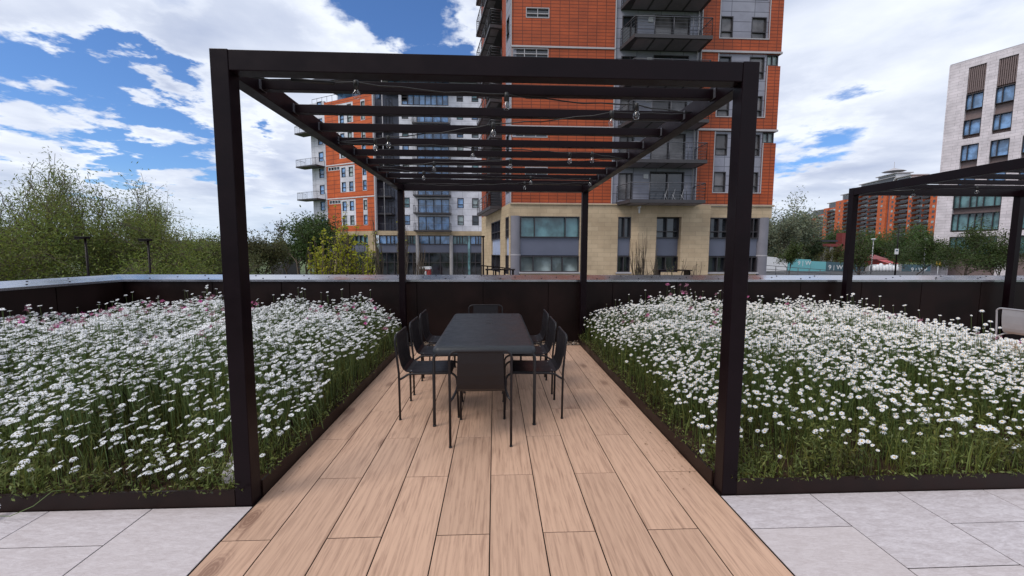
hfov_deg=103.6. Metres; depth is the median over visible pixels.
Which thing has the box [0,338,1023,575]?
slab
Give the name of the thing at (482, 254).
street lamp
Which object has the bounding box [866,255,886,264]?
shed
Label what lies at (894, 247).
green tree
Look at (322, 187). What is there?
window
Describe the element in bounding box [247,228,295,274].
olive tree
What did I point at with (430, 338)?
garden chair
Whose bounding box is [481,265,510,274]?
railing
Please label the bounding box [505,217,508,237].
window
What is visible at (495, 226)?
window
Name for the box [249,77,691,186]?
string lights
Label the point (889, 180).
penthouse window
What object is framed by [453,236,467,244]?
window
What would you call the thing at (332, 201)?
window
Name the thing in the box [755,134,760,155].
window
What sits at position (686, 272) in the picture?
picnic table
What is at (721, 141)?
window
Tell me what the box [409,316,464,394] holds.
garden chair
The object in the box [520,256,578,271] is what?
window
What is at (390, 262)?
window
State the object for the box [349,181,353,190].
window
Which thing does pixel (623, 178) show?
window
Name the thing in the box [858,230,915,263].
green tree
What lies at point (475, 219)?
window
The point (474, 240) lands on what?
window
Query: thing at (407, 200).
window
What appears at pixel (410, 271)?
window
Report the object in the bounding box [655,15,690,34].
patio door
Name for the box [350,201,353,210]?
window
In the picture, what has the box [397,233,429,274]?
sapling
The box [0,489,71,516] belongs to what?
trailing daisy
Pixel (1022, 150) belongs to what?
window
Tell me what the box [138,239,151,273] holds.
street lamp
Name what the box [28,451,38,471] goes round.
daisy
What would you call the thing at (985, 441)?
meadow foliage
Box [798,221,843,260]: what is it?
green tree
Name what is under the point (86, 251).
street lamp
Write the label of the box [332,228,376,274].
sapling
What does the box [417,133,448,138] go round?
patio door
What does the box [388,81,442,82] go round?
window
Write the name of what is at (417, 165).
patio door
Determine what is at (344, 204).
window
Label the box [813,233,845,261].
building
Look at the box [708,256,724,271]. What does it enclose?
window
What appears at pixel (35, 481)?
meadow foliage
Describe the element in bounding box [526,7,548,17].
window
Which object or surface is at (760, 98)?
window
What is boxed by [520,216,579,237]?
window
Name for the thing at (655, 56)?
patio door
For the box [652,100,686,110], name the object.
patio door
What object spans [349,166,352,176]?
window
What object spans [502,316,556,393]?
garden chair
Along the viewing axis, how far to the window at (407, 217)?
65.76 m
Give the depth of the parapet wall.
7.13 m
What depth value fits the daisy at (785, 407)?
3.33 m
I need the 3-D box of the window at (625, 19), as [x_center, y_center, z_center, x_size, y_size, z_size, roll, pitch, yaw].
[7.879,-17.287,27.117,1.009,1.830,0.190,0,5,-2]
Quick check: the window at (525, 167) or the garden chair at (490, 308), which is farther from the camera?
the window at (525, 167)
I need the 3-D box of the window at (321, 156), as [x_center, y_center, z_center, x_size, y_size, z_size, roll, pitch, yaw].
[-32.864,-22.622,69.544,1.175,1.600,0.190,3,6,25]
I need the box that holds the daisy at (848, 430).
[845,429,851,453]
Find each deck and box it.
[189,345,792,575]
[956,342,1021,356]
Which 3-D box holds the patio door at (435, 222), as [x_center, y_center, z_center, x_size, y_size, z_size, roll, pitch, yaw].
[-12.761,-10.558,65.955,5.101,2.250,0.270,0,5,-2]
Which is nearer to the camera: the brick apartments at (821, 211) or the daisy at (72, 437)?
the daisy at (72, 437)
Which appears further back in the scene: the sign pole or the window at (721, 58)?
the sign pole
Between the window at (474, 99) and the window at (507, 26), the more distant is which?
the window at (474, 99)
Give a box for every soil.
[0,341,396,493]
[584,340,1023,478]
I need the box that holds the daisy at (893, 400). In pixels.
[889,398,896,442]
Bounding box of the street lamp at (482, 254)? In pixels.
[481,236,484,274]
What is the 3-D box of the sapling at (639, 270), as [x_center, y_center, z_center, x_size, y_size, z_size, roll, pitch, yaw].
[5.694,0.076,17.302,1.226,5.250,1.385,1,5,7]
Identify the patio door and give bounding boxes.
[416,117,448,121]
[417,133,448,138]
[417,146,448,158]
[417,165,448,173]
[418,191,448,194]
[418,199,448,211]
[418,216,449,229]
[649,171,683,199]
[651,134,685,158]
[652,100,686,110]
[654,55,688,60]
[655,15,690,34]
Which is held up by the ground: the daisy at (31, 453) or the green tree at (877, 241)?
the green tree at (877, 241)
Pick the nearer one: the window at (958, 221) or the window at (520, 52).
the window at (520, 52)
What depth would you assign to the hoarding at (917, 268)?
98.27 m
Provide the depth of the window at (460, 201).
65.84 m
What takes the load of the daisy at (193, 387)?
on the soil at (262, 476)
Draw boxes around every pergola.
[209,48,759,505]
[840,157,1023,339]
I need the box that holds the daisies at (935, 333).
[583,286,1023,475]
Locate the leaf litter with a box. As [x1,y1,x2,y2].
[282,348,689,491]
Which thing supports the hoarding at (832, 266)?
on the road
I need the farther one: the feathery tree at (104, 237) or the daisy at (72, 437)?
the feathery tree at (104, 237)
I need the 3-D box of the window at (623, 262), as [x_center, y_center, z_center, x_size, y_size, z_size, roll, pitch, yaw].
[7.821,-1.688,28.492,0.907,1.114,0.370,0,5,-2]
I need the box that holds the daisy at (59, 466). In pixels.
[52,465,61,492]
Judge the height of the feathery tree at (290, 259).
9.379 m
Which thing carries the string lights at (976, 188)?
hanging from the pergola at (984, 171)
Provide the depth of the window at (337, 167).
68.50 m
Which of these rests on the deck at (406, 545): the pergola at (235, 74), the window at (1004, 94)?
the pergola at (235, 74)
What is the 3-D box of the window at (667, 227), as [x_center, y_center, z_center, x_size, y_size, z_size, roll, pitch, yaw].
[10.835,-4.240,28.399,1.739,1.445,0.370,0,5,-2]
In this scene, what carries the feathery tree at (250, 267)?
on the ground
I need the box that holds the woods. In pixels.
[66,239,930,261]
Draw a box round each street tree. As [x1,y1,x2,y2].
[773,236,810,274]
[833,227,874,274]
[884,225,967,274]
[926,211,1007,274]
[972,230,1023,274]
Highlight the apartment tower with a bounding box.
[476,0,783,274]
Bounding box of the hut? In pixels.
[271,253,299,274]
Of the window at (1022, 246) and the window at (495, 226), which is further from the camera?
the window at (1022, 246)
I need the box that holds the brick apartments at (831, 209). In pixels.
[822,202,835,237]
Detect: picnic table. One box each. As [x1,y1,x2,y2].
[485,269,505,274]
[494,269,514,274]
[653,269,691,274]
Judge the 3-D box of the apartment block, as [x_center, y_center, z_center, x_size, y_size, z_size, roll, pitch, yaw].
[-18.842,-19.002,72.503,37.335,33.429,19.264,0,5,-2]
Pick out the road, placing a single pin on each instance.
(867, 272)
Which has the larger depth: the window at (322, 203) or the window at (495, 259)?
the window at (322, 203)
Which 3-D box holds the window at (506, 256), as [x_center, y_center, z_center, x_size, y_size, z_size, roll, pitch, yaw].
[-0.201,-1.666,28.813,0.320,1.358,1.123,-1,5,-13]
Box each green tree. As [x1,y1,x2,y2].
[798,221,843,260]
[813,242,844,261]
[818,219,858,259]
[855,227,907,259]
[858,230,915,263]
[876,239,929,264]
[891,217,934,264]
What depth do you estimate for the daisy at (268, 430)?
2.90 m
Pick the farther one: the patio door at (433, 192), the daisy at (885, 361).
the patio door at (433, 192)
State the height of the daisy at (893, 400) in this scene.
0.433 m
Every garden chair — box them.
[394,326,462,419]
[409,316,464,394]
[419,309,440,378]
[448,350,512,447]
[468,304,502,313]
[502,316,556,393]
[502,326,567,418]
[530,309,548,376]
[995,307,1023,339]
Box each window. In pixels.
[318,152,323,161]
[319,168,323,177]
[320,185,324,194]
[320,201,324,210]
[328,166,339,170]
[329,200,340,203]
[341,167,345,176]
[342,182,345,191]
[342,201,346,210]
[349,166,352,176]
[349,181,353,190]
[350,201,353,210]
[350,215,354,224]
[351,235,367,243]
[363,180,366,189]
[363,200,366,209]
[364,215,367,224]
[379,235,397,243]
[379,252,397,274]
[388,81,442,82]
[401,95,447,105]
[405,198,409,207]
[405,215,409,224]
[405,235,415,243]
[406,252,415,274]
[419,235,448,244]
[420,252,449,274]
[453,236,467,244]
[453,253,467,274]
[456,96,462,101]
[457,198,463,207]
[457,215,463,224]
[470,236,481,244]
[470,253,481,274]
[472,96,477,101]
[472,198,478,207]
[472,215,478,224]
[491,220,499,239]
[491,255,499,271]
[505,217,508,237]
[505,255,508,274]
[506,16,508,41]
[512,48,548,56]
[512,135,547,137]
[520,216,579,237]
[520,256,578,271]
[525,167,547,174]
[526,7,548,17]
[617,256,629,271]
[618,173,632,199]
[618,217,630,237]
[619,137,633,152]
[620,99,634,122]
[621,56,635,58]
[622,16,636,43]
[655,256,677,271]
[656,217,678,237]
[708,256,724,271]
[709,218,726,237]
[713,172,725,191]
[715,134,727,155]
[717,103,728,115]
[719,56,731,61]
[720,16,733,37]
[749,257,756,271]
[750,57,764,78]
[750,218,758,238]
[751,17,766,38]
[753,172,758,192]
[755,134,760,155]
[757,96,762,116]
[762,132,773,142]
[766,55,778,65]
[864,179,892,185]
[879,175,894,181]
[949,236,997,253]
[950,211,999,230]
[952,196,1001,208]
[960,143,978,161]
[962,117,981,136]
[965,91,983,110]
[989,138,1009,157]
[992,111,1012,130]
[995,83,1015,104]
[1020,235,1023,254]
[1021,135,1023,152]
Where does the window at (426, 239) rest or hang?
in the apartment block
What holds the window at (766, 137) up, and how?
in the apartment tower
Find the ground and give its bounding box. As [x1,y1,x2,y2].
[16,259,927,279]
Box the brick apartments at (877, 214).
[856,162,936,256]
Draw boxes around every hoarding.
[766,257,786,270]
[787,259,810,270]
[810,261,825,270]
[826,262,863,270]
[902,264,930,270]
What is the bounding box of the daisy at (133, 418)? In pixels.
[130,417,140,441]
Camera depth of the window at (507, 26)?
27.68 m
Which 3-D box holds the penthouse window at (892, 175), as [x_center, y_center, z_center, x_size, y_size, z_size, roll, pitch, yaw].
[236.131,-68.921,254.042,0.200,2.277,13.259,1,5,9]
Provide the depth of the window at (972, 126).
58.62 m
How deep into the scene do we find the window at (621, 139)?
27.78 m
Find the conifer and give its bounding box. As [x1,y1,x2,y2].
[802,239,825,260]
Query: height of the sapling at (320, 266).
4.763 m
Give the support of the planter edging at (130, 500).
on the slab
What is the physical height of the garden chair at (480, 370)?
0.810 m
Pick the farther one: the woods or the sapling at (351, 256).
the woods
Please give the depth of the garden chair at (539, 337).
5.24 m
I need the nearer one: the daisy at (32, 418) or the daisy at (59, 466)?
the daisy at (59, 466)
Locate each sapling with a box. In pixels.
[307,236,333,274]
[311,202,366,274]
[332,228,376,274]
[370,209,410,274]
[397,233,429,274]
[630,233,657,274]
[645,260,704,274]
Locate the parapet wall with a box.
[0,274,1023,341]
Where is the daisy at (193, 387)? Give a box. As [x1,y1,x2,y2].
[190,385,196,432]
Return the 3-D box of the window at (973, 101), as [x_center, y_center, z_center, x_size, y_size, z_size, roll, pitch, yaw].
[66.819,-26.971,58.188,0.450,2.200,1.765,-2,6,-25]
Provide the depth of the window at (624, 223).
28.36 m
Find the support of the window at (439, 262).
in the apartment block
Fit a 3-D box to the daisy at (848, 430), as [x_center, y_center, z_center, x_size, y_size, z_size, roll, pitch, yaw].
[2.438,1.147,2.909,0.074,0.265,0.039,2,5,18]
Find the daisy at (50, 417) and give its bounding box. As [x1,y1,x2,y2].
[46,415,55,439]
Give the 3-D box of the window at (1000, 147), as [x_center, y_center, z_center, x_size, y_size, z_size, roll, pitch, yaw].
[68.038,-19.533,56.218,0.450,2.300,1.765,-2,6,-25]
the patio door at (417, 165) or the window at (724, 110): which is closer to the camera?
the window at (724, 110)
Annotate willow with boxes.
[767,186,834,258]
[767,212,806,257]
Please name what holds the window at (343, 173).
in the apartment block
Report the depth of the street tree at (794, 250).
62.86 m
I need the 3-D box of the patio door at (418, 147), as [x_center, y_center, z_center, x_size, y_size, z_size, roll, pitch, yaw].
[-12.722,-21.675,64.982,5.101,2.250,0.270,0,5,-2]
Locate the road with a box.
[766,271,929,274]
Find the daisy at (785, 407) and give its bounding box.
[782,389,787,436]
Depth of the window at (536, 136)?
27.39 m
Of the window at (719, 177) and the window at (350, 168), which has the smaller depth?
the window at (719, 177)
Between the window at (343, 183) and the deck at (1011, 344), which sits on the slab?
the deck at (1011, 344)
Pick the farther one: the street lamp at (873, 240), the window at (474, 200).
the street lamp at (873, 240)
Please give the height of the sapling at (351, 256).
6.040 m
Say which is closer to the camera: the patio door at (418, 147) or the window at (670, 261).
the window at (670, 261)
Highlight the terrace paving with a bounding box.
[0,489,1023,575]
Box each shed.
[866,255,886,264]
[877,260,898,264]
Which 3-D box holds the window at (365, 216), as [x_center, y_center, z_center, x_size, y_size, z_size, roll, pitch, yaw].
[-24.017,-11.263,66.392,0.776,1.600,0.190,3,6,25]
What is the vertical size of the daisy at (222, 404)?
0.375 m
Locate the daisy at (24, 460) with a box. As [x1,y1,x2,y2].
[18,459,30,489]
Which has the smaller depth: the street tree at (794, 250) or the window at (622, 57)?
the window at (622, 57)
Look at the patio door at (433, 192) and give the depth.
65.63 m
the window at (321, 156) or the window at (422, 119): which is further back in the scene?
the window at (321, 156)
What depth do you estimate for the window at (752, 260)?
28.79 m
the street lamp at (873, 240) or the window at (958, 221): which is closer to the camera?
the window at (958, 221)
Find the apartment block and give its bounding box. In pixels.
[294,79,501,274]
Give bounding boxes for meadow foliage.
[0,305,399,500]
[578,306,1023,483]
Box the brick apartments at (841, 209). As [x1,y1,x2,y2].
[834,193,848,232]
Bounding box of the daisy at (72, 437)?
[65,435,76,460]
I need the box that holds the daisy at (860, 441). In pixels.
[858,439,865,470]
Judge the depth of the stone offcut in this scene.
2.62 m
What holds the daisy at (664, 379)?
on the soil at (688, 437)
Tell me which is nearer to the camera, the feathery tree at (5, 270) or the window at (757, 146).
the feathery tree at (5, 270)
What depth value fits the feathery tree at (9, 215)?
20.74 m
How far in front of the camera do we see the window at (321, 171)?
69.86 m
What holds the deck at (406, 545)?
on the slab
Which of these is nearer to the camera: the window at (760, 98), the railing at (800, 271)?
the window at (760, 98)
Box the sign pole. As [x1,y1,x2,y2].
[894,225,899,274]
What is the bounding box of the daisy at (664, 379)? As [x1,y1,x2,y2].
[663,361,665,405]
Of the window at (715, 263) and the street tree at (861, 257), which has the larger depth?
the street tree at (861, 257)
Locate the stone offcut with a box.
[222,454,233,482]
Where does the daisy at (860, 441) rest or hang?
on the soil at (688, 437)
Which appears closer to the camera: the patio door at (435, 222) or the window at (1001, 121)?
the window at (1001, 121)
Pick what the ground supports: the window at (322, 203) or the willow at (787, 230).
the willow at (787, 230)
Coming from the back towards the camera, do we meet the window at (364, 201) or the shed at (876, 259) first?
the shed at (876, 259)
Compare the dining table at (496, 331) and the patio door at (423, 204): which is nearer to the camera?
the dining table at (496, 331)
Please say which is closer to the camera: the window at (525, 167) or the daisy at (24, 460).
the daisy at (24, 460)
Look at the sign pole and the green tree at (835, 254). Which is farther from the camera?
the green tree at (835, 254)
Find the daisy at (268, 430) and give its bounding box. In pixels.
[265,428,271,445]
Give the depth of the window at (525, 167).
27.50 m
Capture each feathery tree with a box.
[0,146,255,279]
[0,178,139,276]
[0,203,220,280]
[187,234,269,274]
[265,220,295,274]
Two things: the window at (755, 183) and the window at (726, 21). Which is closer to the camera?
the window at (726, 21)
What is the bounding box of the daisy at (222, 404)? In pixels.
[219,402,226,442]
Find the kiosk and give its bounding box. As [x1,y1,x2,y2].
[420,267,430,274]
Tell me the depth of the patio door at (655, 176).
28.17 m
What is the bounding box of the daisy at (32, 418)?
[28,415,37,458]
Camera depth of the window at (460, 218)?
66.16 m
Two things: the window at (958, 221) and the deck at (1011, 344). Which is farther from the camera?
the window at (958, 221)
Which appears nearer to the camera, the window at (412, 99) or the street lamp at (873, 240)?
the window at (412, 99)
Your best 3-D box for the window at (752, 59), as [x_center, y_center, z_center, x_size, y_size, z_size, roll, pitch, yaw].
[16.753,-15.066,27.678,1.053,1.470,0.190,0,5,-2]
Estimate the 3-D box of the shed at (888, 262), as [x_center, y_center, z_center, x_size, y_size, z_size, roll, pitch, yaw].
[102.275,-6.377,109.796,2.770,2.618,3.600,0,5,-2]
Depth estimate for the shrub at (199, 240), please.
28.73 m
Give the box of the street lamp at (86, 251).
[74,236,89,275]
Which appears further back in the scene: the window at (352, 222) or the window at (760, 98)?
the window at (352, 222)
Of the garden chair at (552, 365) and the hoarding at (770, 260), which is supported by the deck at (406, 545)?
the garden chair at (552, 365)
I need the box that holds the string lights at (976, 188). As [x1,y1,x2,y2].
[885,171,1023,196]
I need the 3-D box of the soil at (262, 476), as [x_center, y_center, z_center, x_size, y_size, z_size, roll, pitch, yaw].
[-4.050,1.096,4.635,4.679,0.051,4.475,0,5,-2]
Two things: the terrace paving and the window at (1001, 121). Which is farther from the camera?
the window at (1001, 121)
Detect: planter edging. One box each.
[0,338,397,511]
[578,336,1023,494]
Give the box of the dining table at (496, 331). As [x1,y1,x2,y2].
[432,313,535,426]
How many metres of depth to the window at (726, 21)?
27.37 m
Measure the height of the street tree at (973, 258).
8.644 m
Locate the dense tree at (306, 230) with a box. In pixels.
[266,205,360,274]
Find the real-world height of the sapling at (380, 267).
5.699 m
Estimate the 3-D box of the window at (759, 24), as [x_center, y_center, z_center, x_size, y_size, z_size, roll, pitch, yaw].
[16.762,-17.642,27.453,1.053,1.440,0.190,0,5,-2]
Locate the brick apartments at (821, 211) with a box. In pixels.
[811,209,823,237]
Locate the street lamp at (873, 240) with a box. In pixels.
[870,239,874,273]
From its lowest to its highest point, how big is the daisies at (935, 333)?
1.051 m
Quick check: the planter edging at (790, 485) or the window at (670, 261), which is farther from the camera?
the window at (670, 261)
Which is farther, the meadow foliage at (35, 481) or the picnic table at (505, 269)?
the picnic table at (505, 269)
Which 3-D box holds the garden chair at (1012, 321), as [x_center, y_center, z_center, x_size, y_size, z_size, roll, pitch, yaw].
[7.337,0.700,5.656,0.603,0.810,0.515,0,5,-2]
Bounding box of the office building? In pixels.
[930,43,1023,274]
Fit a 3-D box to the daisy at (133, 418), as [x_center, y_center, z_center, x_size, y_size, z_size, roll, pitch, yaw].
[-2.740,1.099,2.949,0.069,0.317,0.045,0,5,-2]
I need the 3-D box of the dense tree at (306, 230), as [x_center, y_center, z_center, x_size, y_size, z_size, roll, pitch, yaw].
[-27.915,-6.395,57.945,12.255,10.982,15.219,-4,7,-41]
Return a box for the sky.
[0,0,1023,243]
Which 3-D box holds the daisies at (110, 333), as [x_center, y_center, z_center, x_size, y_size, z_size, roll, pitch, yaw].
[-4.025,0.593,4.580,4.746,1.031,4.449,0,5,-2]
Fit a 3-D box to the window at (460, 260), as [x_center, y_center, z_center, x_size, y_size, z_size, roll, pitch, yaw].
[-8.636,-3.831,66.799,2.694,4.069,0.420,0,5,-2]
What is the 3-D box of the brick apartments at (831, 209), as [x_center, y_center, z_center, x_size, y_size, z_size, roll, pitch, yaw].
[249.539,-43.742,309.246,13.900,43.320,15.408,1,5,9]
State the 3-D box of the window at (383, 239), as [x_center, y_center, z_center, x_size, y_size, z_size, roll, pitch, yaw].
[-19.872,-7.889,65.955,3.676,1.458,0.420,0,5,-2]
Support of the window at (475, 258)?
in the apartment block
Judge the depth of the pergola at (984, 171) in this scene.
7.01 m
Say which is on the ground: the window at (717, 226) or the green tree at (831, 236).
the green tree at (831, 236)
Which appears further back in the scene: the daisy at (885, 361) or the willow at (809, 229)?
the willow at (809, 229)
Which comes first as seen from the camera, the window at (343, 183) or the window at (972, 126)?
the window at (972, 126)
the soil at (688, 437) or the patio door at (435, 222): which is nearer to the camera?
the soil at (688, 437)
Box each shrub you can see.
[123,227,219,267]
[344,248,384,274]
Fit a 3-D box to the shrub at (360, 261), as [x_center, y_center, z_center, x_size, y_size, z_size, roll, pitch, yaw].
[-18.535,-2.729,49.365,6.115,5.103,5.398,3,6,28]
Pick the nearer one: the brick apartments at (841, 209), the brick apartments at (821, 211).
the brick apartments at (841, 209)
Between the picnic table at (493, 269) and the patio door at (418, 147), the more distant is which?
the patio door at (418, 147)
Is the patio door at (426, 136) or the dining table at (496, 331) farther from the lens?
the patio door at (426, 136)
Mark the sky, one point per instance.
(112, 85)
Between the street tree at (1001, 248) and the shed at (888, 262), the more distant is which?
the shed at (888, 262)
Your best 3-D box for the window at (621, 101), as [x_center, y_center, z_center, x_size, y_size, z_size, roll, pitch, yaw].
[7.861,-12.167,27.565,1.009,1.830,0.190,0,5,-2]
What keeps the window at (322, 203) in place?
in the apartment block
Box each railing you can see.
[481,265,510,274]
[766,265,863,274]
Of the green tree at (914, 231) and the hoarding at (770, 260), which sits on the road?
the hoarding at (770, 260)
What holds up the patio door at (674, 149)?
in the apartment tower
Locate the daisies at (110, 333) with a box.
[0,285,401,493]
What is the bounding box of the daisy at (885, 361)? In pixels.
[884,360,889,404]
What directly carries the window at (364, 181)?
in the apartment block
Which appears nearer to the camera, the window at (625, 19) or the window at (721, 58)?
the window at (625, 19)
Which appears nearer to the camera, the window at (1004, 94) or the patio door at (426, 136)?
the window at (1004, 94)
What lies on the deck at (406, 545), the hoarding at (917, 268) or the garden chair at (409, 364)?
the garden chair at (409, 364)
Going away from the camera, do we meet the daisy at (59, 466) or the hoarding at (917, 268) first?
the daisy at (59, 466)
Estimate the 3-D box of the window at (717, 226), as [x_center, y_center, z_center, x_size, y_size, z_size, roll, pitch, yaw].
[14.559,-4.242,28.561,1.296,1.445,0.370,0,5,-2]
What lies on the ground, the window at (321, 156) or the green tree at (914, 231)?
the green tree at (914, 231)
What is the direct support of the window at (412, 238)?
in the apartment block
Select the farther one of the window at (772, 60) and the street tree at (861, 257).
the street tree at (861, 257)
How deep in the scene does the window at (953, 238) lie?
60.19 m
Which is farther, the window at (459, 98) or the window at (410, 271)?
the window at (410, 271)
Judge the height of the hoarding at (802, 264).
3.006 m
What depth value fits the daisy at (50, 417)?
2.82 m
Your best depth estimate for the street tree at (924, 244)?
61.21 m
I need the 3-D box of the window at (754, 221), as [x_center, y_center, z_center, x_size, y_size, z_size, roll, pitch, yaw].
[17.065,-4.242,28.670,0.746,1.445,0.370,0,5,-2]

